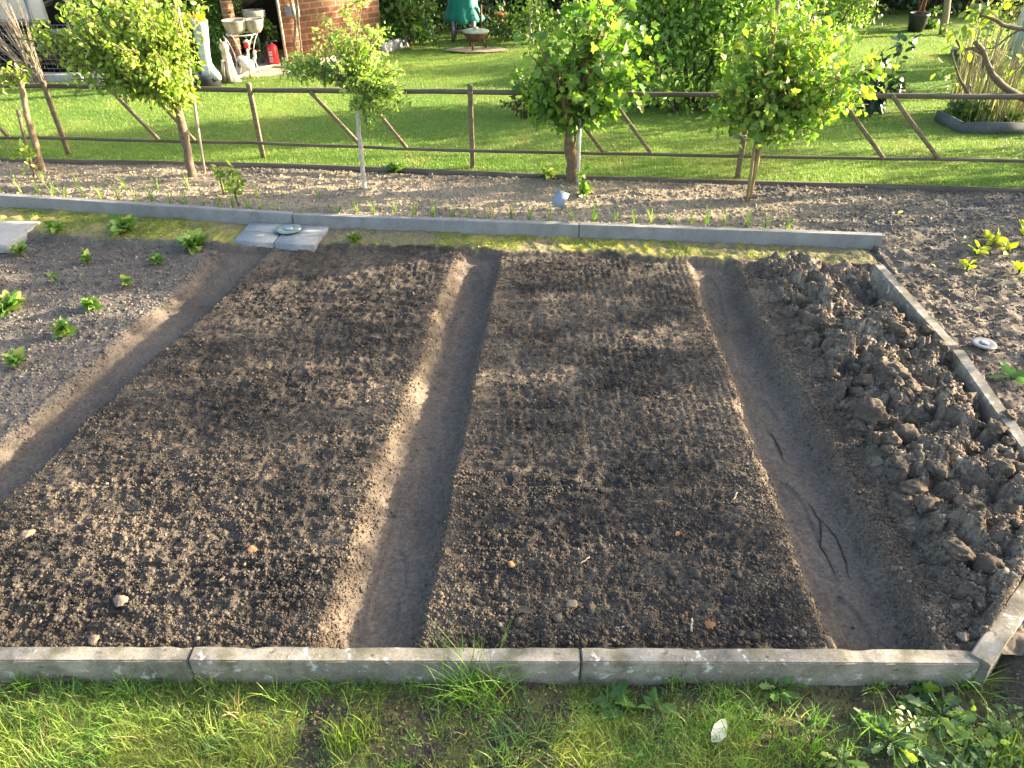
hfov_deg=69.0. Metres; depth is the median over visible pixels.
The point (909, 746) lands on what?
ground cover
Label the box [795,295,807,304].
soil clod
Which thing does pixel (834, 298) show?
soil clod
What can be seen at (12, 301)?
strawberry plant
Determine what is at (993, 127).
raised bed edging
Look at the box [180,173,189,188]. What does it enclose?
garlic shoot
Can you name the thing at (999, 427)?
soil clod
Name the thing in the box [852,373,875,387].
soil clod
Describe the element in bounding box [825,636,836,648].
stone
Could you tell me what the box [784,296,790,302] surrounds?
soil clod
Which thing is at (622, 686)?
weed
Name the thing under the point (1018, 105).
reed clump
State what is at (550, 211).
garlic shoot
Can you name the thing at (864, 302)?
soil clod
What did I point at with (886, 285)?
kerb stone
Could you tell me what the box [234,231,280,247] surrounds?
paving slab
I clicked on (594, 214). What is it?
garlic shoot
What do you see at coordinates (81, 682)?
weed
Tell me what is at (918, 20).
plant pot
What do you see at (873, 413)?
soil clod
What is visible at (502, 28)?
bush
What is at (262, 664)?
kerb stone
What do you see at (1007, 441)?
soil clod
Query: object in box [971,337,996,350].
garden light
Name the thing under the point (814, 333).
soil clod
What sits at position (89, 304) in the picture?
strawberry plant
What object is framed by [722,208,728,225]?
garlic shoot
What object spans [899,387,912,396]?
soil clod
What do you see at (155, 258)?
strawberry plant
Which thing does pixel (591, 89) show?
fruit tree
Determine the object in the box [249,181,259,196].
garlic shoot
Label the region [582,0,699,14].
hedge bush
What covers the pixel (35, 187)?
garlic shoot
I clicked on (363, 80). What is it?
fruit tree
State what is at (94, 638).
stone
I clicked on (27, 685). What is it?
grass tuft
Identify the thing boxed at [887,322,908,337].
soil clod
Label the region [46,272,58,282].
strawberry plant
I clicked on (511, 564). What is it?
stone
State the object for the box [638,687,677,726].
weed
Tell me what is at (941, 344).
soil clod
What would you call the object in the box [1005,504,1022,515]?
soil clod
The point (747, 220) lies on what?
garlic shoot
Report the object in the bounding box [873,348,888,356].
soil clod
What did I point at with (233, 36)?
washstand
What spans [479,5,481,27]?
iron stand
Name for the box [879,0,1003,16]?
hedge bush
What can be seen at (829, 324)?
soil clod
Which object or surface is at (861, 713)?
weed
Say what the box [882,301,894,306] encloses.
soil clod
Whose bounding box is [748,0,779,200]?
support stake
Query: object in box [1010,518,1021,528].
soil clod
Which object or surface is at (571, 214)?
garlic shoot
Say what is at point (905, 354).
soil clod
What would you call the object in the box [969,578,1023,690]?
kerb stone
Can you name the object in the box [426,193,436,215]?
garlic shoot
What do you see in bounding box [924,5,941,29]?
bush
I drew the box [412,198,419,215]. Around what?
garlic shoot
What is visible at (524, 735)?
grass tuft
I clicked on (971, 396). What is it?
soil clod
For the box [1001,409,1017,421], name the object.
soil clod
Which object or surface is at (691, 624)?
stick
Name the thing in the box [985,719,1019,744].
weed
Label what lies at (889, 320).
soil clod
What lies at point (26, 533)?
stone
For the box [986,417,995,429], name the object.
soil clod
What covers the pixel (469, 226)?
kerb stone
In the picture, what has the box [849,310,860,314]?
soil clod
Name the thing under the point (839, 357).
soil clod
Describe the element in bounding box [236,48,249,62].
bird figure
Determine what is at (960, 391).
soil clod
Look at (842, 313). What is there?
soil clod
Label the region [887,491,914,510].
soil clod
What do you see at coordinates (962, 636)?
stone
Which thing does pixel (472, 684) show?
grass tuft
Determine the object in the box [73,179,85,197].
garlic shoot
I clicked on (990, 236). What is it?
seedling
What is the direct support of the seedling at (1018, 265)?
on the soil at (396, 590)
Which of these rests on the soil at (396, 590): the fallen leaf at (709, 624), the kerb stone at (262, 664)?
the fallen leaf at (709, 624)
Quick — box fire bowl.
[462,27,488,49]
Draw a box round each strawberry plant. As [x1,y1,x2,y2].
[0,290,26,318]
[0,346,29,366]
[8,241,28,255]
[44,220,64,234]
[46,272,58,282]
[49,316,76,337]
[78,249,93,263]
[80,296,103,311]
[105,214,139,234]
[119,274,133,287]
[147,252,164,264]
[176,228,207,254]
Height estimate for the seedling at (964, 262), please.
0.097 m
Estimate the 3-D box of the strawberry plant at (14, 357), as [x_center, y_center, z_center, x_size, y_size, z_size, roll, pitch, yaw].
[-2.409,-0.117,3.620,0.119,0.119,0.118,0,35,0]
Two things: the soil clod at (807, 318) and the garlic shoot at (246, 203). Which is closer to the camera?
the soil clod at (807, 318)
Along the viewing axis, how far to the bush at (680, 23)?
6.64 m
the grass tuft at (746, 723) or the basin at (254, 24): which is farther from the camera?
the basin at (254, 24)
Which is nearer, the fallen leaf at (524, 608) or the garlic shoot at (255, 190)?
the fallen leaf at (524, 608)
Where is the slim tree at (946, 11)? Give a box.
[938,0,950,35]
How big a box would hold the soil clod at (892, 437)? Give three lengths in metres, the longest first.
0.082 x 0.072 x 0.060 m
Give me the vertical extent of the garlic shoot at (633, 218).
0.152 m
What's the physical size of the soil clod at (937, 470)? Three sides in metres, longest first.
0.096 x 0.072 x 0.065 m
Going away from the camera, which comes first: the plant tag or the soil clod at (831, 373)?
the soil clod at (831, 373)
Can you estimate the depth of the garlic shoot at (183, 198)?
5.07 m
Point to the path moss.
(201, 226)
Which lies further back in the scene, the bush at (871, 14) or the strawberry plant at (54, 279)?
the bush at (871, 14)
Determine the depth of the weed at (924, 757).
2.08 m
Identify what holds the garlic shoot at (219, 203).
on the soil at (396, 590)
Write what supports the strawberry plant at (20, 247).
on the soil at (396, 590)
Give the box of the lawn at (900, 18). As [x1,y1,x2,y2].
[0,1,1023,187]
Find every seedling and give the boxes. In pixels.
[959,259,976,271]
[969,239,991,255]
[982,228,1008,246]
[999,241,1018,254]
[1012,261,1023,274]
[1019,219,1023,233]
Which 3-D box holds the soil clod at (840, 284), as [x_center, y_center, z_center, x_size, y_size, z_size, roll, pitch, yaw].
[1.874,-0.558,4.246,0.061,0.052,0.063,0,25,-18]
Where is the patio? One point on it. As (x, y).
(273, 71)
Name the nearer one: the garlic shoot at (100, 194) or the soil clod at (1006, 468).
the soil clod at (1006, 468)
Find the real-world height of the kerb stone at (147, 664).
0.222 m
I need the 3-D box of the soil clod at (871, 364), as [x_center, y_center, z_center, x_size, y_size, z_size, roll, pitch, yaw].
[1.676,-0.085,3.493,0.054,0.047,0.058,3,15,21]
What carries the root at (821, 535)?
on the soil at (396, 590)
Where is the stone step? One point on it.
(52, 76)
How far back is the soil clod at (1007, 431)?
3.07 m
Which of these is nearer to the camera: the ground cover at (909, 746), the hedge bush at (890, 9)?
the ground cover at (909, 746)
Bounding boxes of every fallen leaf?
[518,605,532,612]
[705,619,715,629]
[711,718,727,741]
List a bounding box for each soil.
[0,162,1023,655]
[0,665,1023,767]
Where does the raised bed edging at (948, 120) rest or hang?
on the lawn at (900, 18)
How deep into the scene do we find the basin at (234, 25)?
7.68 m
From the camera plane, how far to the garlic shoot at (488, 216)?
4.90 m
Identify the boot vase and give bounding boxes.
[185,0,221,79]
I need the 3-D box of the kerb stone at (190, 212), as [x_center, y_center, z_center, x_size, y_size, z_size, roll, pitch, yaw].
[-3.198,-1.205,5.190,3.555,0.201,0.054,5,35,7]
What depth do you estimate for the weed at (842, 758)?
2.08 m
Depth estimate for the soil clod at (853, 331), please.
3.70 m
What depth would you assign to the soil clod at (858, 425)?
3.16 m
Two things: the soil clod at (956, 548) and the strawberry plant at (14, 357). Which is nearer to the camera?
the soil clod at (956, 548)
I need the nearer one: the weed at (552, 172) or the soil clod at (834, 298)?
the soil clod at (834, 298)
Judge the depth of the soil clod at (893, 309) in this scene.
3.83 m
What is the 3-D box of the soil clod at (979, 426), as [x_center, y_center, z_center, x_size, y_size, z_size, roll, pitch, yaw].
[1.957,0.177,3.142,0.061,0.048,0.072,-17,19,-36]
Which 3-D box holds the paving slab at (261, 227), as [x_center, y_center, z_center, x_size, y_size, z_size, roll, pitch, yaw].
[-1.613,-1.004,4.900,0.266,0.060,0.151,3,35,4]
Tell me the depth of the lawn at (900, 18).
6.55 m
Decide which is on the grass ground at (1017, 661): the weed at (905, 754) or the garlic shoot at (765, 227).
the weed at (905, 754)
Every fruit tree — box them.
[0,60,44,169]
[12,0,209,177]
[279,0,419,188]
[510,0,673,183]
[705,0,911,186]
[930,0,1023,102]
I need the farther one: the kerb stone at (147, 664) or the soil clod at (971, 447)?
the soil clod at (971, 447)
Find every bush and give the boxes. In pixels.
[67,0,250,64]
[378,0,445,46]
[383,0,500,23]
[424,0,508,31]
[480,0,572,14]
[483,12,541,41]
[495,95,541,119]
[505,0,579,45]
[571,0,834,118]
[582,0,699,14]
[736,0,883,58]
[807,0,903,14]
[809,0,892,35]
[852,33,921,116]
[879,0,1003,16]
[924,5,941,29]
[943,93,1023,121]
[949,0,1023,63]
[991,0,1023,15]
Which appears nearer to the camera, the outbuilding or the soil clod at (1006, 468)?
the soil clod at (1006, 468)
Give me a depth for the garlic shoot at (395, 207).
4.93 m
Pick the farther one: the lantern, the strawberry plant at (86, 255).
the lantern
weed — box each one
[61,677,87,695]
[151,676,174,687]
[347,232,363,243]
[385,159,404,173]
[537,167,559,179]
[590,680,635,724]
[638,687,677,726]
[758,676,807,703]
[818,738,868,767]
[850,707,874,726]
[861,714,924,767]
[894,693,916,709]
[904,683,976,744]
[909,679,941,702]
[914,745,942,767]
[940,717,997,767]
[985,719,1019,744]
[988,359,1023,383]
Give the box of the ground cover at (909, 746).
[882,699,1023,767]
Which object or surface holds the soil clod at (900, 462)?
on the soil at (396, 590)
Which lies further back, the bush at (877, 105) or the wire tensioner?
the bush at (877, 105)
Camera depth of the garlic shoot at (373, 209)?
4.95 m
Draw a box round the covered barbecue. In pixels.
[443,0,484,41]
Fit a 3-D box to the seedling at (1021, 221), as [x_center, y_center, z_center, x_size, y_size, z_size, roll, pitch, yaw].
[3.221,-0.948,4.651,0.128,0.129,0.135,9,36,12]
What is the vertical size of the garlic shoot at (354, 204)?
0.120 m
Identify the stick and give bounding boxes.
[690,618,692,631]
[941,276,970,288]
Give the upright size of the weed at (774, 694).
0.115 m
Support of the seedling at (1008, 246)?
on the soil at (396, 590)
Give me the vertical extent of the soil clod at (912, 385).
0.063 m
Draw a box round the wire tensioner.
[733,135,745,138]
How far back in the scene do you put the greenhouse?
8.31 m
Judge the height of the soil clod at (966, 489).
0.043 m
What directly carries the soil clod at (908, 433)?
on the soil at (396, 590)
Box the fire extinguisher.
[263,40,279,64]
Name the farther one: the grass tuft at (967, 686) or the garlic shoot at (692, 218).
the garlic shoot at (692, 218)
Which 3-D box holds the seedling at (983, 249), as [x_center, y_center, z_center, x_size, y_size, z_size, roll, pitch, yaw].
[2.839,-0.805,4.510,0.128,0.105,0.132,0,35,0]
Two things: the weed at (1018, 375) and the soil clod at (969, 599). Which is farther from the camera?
the weed at (1018, 375)
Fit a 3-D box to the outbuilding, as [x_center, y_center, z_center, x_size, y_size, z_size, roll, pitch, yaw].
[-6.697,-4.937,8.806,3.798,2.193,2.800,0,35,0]
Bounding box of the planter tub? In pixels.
[192,72,221,86]
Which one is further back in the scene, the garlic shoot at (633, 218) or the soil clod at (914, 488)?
the garlic shoot at (633, 218)
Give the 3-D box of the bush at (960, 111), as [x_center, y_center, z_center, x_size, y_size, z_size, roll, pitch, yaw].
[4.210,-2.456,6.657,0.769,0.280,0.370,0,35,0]
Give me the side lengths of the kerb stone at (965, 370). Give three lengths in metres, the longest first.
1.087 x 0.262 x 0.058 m
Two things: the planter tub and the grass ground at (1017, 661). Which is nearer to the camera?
the grass ground at (1017, 661)
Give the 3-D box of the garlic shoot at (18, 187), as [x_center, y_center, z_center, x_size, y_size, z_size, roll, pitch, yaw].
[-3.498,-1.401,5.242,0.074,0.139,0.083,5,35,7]
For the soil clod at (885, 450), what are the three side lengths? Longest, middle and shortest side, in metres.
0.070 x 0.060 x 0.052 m
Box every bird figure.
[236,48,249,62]
[239,50,259,78]
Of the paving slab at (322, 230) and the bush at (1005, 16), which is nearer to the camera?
the paving slab at (322, 230)
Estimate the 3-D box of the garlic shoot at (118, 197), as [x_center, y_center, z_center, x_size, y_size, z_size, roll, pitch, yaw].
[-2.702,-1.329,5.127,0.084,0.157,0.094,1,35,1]
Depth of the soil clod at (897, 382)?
3.29 m
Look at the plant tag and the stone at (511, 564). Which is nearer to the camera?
the stone at (511, 564)
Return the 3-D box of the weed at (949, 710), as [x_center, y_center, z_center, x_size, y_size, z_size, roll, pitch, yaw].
[1.263,0.981,2.188,0.207,0.074,0.175,-12,37,-17]
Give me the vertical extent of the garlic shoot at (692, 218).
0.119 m
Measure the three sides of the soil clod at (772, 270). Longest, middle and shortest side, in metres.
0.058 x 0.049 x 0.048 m
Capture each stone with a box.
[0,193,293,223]
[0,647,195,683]
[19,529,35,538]
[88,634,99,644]
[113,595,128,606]
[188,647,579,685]
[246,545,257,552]
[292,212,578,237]
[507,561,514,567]
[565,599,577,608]
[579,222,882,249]
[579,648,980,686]
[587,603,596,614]
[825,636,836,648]
[870,264,958,351]
[950,350,1023,458]
[955,632,968,641]
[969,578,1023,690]
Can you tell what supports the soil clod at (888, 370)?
on the soil at (396, 590)
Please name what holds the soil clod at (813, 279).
on the soil at (396, 590)
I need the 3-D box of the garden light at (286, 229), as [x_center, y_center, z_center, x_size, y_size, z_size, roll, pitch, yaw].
[-1.444,-1.001,4.818,0.161,0.025,0.161,0,35,0]
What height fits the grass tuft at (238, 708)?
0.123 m
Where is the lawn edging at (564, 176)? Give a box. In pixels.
[0,158,1023,192]
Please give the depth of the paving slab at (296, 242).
4.69 m
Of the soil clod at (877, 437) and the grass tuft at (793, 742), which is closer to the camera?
the grass tuft at (793, 742)
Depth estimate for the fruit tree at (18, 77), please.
5.38 m
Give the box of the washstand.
[223,31,260,77]
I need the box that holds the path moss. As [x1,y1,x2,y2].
[0,207,877,264]
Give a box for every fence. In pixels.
[0,80,1023,178]
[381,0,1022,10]
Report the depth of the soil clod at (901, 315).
3.83 m
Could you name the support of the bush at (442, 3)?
on the lawn at (900, 18)
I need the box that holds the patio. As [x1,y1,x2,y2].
[225,49,381,82]
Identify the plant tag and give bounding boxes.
[551,189,568,208]
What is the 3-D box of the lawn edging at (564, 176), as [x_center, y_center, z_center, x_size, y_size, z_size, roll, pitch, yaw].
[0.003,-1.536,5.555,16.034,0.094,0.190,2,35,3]
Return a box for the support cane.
[177,8,205,172]
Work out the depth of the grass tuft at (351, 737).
2.11 m
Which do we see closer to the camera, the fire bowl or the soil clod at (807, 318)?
the soil clod at (807, 318)
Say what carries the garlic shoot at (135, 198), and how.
on the soil at (396, 590)
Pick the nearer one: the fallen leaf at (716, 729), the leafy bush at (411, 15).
the fallen leaf at (716, 729)
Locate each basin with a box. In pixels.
[220,18,246,33]
[243,17,263,32]
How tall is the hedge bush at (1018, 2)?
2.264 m
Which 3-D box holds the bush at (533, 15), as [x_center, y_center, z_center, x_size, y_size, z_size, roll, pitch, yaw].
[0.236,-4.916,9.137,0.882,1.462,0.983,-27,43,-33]
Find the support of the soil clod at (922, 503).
on the soil at (396, 590)
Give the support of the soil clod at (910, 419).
on the soil at (396, 590)
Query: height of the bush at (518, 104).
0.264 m
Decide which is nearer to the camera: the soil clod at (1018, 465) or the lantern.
the soil clod at (1018, 465)
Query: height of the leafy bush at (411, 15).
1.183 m
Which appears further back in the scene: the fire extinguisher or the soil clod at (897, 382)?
the fire extinguisher
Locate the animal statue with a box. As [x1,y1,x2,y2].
[219,39,241,82]
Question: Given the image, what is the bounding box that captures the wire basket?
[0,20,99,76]
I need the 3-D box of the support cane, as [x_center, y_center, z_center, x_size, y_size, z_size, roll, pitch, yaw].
[-2.273,-1.986,5.324,0.117,1.266,0.020,0,35,0]
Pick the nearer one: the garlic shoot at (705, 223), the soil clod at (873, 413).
the soil clod at (873, 413)
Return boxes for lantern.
[243,34,249,48]
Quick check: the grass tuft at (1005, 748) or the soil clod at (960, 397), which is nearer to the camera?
the grass tuft at (1005, 748)
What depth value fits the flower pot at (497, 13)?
9.78 m
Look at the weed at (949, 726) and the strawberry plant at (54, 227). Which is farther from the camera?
the strawberry plant at (54, 227)
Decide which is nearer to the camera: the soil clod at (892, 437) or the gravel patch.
the soil clod at (892, 437)
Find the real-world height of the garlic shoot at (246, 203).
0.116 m
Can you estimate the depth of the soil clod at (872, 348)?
3.51 m
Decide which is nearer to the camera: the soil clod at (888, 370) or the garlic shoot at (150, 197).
the soil clod at (888, 370)
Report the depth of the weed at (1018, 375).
3.49 m
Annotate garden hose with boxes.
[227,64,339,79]
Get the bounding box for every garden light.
[276,224,300,234]
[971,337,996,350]
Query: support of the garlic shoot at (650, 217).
on the soil at (396, 590)
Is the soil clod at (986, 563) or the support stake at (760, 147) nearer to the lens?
the soil clod at (986, 563)
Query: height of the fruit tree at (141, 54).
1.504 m
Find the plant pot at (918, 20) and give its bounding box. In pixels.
[907,0,930,32]
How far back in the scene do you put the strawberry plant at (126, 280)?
4.31 m
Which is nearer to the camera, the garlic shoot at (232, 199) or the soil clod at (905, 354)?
the soil clod at (905, 354)
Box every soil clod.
[769,267,778,274]
[780,278,787,285]
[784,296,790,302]
[791,324,814,333]
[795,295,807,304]
[797,309,804,315]
[800,311,819,331]
[806,276,818,282]
[806,330,824,338]
[814,316,827,327]
[819,318,835,330]
[823,368,840,379]
[830,297,839,300]
[834,354,843,361]
[835,281,845,287]
[839,310,849,315]
[848,328,859,335]
[848,363,860,374]
[848,386,865,397]
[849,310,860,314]
[851,419,868,434]
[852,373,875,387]
[853,398,889,429]
[860,298,869,305]
[863,361,874,370]
[868,344,876,352]
[869,431,887,446]
[873,298,885,306]
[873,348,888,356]
[875,376,888,389]
[877,360,916,382]
[878,444,895,456]
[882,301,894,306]
[882,318,897,323]
[883,431,902,447]
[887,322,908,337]
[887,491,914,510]
[888,307,896,312]
[888,376,904,388]
[893,423,919,444]
[893,455,908,470]
[896,349,912,359]
[897,480,927,496]
[898,313,904,320]
[899,339,914,348]
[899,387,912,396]
[900,379,921,391]
[901,321,913,327]
[904,414,917,426]
[912,494,936,513]
[919,325,934,336]
[923,403,935,414]
[925,460,949,480]
[930,339,949,353]
[941,537,976,561]
[944,352,953,363]
[952,493,991,518]
[953,394,967,401]
[956,387,964,394]
[959,483,970,493]
[963,392,976,406]
[963,441,979,454]
[965,596,972,602]
[969,553,1006,574]
[977,421,983,429]
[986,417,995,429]
[987,419,1006,436]
[990,459,1015,477]
[1000,436,1016,447]
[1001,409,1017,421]
[1004,427,1010,434]
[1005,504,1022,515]
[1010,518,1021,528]
[1012,461,1023,474]
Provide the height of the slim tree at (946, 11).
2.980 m
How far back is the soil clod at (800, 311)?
3.96 m
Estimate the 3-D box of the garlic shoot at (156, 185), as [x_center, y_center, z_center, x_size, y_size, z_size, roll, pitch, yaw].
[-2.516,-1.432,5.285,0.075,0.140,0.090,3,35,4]
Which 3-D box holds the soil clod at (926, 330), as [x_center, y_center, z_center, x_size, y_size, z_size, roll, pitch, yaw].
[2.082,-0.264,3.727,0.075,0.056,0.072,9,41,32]
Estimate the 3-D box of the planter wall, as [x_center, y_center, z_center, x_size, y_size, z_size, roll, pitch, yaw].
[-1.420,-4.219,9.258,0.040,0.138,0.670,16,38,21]
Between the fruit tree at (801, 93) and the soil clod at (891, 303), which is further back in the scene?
the fruit tree at (801, 93)
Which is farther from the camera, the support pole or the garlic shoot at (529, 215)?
the support pole
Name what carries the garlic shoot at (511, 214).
on the soil at (396, 590)
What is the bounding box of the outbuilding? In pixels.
[0,0,74,32]
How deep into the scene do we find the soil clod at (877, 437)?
3.04 m
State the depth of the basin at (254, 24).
7.74 m
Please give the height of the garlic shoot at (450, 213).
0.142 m
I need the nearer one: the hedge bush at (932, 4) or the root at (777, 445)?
the root at (777, 445)
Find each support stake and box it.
[745,141,756,201]
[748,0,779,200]
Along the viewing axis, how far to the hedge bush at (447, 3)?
10.74 m
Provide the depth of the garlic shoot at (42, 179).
5.43 m
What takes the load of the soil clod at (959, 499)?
on the soil at (396, 590)
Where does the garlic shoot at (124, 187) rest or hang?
on the soil at (396, 590)
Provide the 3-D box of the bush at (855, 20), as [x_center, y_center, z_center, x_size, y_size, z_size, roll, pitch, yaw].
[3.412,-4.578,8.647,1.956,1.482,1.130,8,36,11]
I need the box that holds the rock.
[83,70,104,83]
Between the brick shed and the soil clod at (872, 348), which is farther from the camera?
the brick shed
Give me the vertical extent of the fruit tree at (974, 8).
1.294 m
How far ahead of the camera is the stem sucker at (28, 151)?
5.43 m
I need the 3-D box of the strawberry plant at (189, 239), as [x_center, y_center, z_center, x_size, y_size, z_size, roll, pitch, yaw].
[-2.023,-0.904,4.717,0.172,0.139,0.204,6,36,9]
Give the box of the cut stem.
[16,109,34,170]
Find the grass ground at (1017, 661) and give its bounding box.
[0,654,1023,767]
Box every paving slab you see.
[0,221,40,252]
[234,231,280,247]
[243,222,283,232]
[274,233,321,251]
[295,224,329,237]
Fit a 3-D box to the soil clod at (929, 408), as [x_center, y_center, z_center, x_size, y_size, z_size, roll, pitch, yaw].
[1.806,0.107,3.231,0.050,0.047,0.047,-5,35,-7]
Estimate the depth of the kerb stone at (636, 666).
2.25 m
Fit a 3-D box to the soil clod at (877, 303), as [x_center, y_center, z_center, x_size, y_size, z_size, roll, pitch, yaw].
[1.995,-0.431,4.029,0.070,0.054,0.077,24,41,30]
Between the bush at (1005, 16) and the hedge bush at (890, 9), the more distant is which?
the hedge bush at (890, 9)
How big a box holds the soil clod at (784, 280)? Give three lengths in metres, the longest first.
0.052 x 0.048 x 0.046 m
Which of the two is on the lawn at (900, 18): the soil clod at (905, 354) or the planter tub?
the planter tub
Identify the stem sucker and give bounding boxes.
[10,138,38,178]
[575,164,593,196]
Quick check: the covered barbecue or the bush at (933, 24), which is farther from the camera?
the bush at (933, 24)
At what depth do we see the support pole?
5.26 m
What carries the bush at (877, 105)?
on the lawn at (900, 18)
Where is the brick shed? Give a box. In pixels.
[219,0,381,66]
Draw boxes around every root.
[770,432,783,459]
[808,503,833,570]
[821,520,849,578]
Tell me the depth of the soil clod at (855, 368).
3.49 m
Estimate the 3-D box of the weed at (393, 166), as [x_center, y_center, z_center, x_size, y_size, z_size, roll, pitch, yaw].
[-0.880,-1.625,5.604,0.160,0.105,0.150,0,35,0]
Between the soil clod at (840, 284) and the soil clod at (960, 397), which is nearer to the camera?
the soil clod at (960, 397)
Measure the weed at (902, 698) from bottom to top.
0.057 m
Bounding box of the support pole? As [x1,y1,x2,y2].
[577,118,581,181]
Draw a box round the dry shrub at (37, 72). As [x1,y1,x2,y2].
[0,0,44,82]
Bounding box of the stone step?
[32,72,83,81]
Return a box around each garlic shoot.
[13,178,21,192]
[27,176,41,194]
[37,166,46,182]
[42,178,54,195]
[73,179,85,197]
[90,186,102,198]
[111,182,124,200]
[114,176,125,189]
[129,187,137,201]
[141,182,153,201]
[150,174,158,189]
[177,188,187,203]
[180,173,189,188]
[213,190,222,206]
[222,186,235,207]
[242,194,249,208]
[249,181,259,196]
[349,199,358,212]
[365,198,374,213]
[387,199,397,214]
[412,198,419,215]
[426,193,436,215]
[447,203,456,215]
[484,201,493,217]
[509,202,517,218]
[526,205,533,219]
[545,204,551,220]
[569,204,573,221]
[591,200,598,221]
[630,209,635,222]
[646,207,652,222]
[686,208,694,224]
[704,206,711,224]
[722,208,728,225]
[744,207,753,226]
[764,212,771,228]
[785,209,796,228]
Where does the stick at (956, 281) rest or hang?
on the soil at (396, 590)
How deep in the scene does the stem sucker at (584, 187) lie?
5.16 m
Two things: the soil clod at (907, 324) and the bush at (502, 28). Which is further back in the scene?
the bush at (502, 28)
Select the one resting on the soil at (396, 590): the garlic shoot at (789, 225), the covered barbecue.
the garlic shoot at (789, 225)
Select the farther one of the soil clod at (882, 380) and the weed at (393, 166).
the weed at (393, 166)
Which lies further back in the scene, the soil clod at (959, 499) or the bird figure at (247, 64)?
the bird figure at (247, 64)
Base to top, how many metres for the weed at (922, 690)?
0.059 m
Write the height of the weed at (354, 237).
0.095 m
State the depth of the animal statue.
7.70 m
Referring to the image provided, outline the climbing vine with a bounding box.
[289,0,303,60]
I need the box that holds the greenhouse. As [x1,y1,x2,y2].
[1001,4,1023,66]
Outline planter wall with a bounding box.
[380,35,413,52]
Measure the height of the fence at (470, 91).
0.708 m
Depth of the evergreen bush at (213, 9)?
8.32 m
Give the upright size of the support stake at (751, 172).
0.522 m
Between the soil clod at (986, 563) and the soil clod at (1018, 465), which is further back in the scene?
the soil clod at (1018, 465)
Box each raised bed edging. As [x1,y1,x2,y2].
[934,110,965,132]
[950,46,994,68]
[960,122,1023,133]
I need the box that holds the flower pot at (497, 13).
[492,3,509,20]
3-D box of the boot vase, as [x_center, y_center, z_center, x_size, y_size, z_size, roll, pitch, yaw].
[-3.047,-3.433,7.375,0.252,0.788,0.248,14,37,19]
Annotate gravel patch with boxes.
[444,46,506,51]
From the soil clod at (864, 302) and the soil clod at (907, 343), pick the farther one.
the soil clod at (864, 302)
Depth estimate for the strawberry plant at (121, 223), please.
4.81 m
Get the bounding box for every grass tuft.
[0,669,54,713]
[216,684,244,719]
[321,695,378,763]
[406,612,555,738]
[445,682,615,767]
[689,672,778,756]
[745,698,850,767]
[933,637,1023,723]
[974,723,1023,767]
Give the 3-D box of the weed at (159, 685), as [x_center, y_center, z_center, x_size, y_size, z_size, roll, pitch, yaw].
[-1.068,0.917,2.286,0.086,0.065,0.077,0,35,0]
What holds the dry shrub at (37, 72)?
on the lawn at (900, 18)
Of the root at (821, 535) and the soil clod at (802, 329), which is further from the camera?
the soil clod at (802, 329)
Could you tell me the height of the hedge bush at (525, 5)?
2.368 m
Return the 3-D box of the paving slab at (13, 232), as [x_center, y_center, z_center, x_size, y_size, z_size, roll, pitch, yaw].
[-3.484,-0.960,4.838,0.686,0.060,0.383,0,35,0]
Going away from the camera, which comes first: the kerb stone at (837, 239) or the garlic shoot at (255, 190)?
the kerb stone at (837, 239)
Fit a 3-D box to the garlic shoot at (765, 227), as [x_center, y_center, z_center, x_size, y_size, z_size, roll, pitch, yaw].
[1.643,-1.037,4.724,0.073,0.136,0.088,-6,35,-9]
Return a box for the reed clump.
[946,18,1023,121]
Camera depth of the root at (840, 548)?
2.74 m

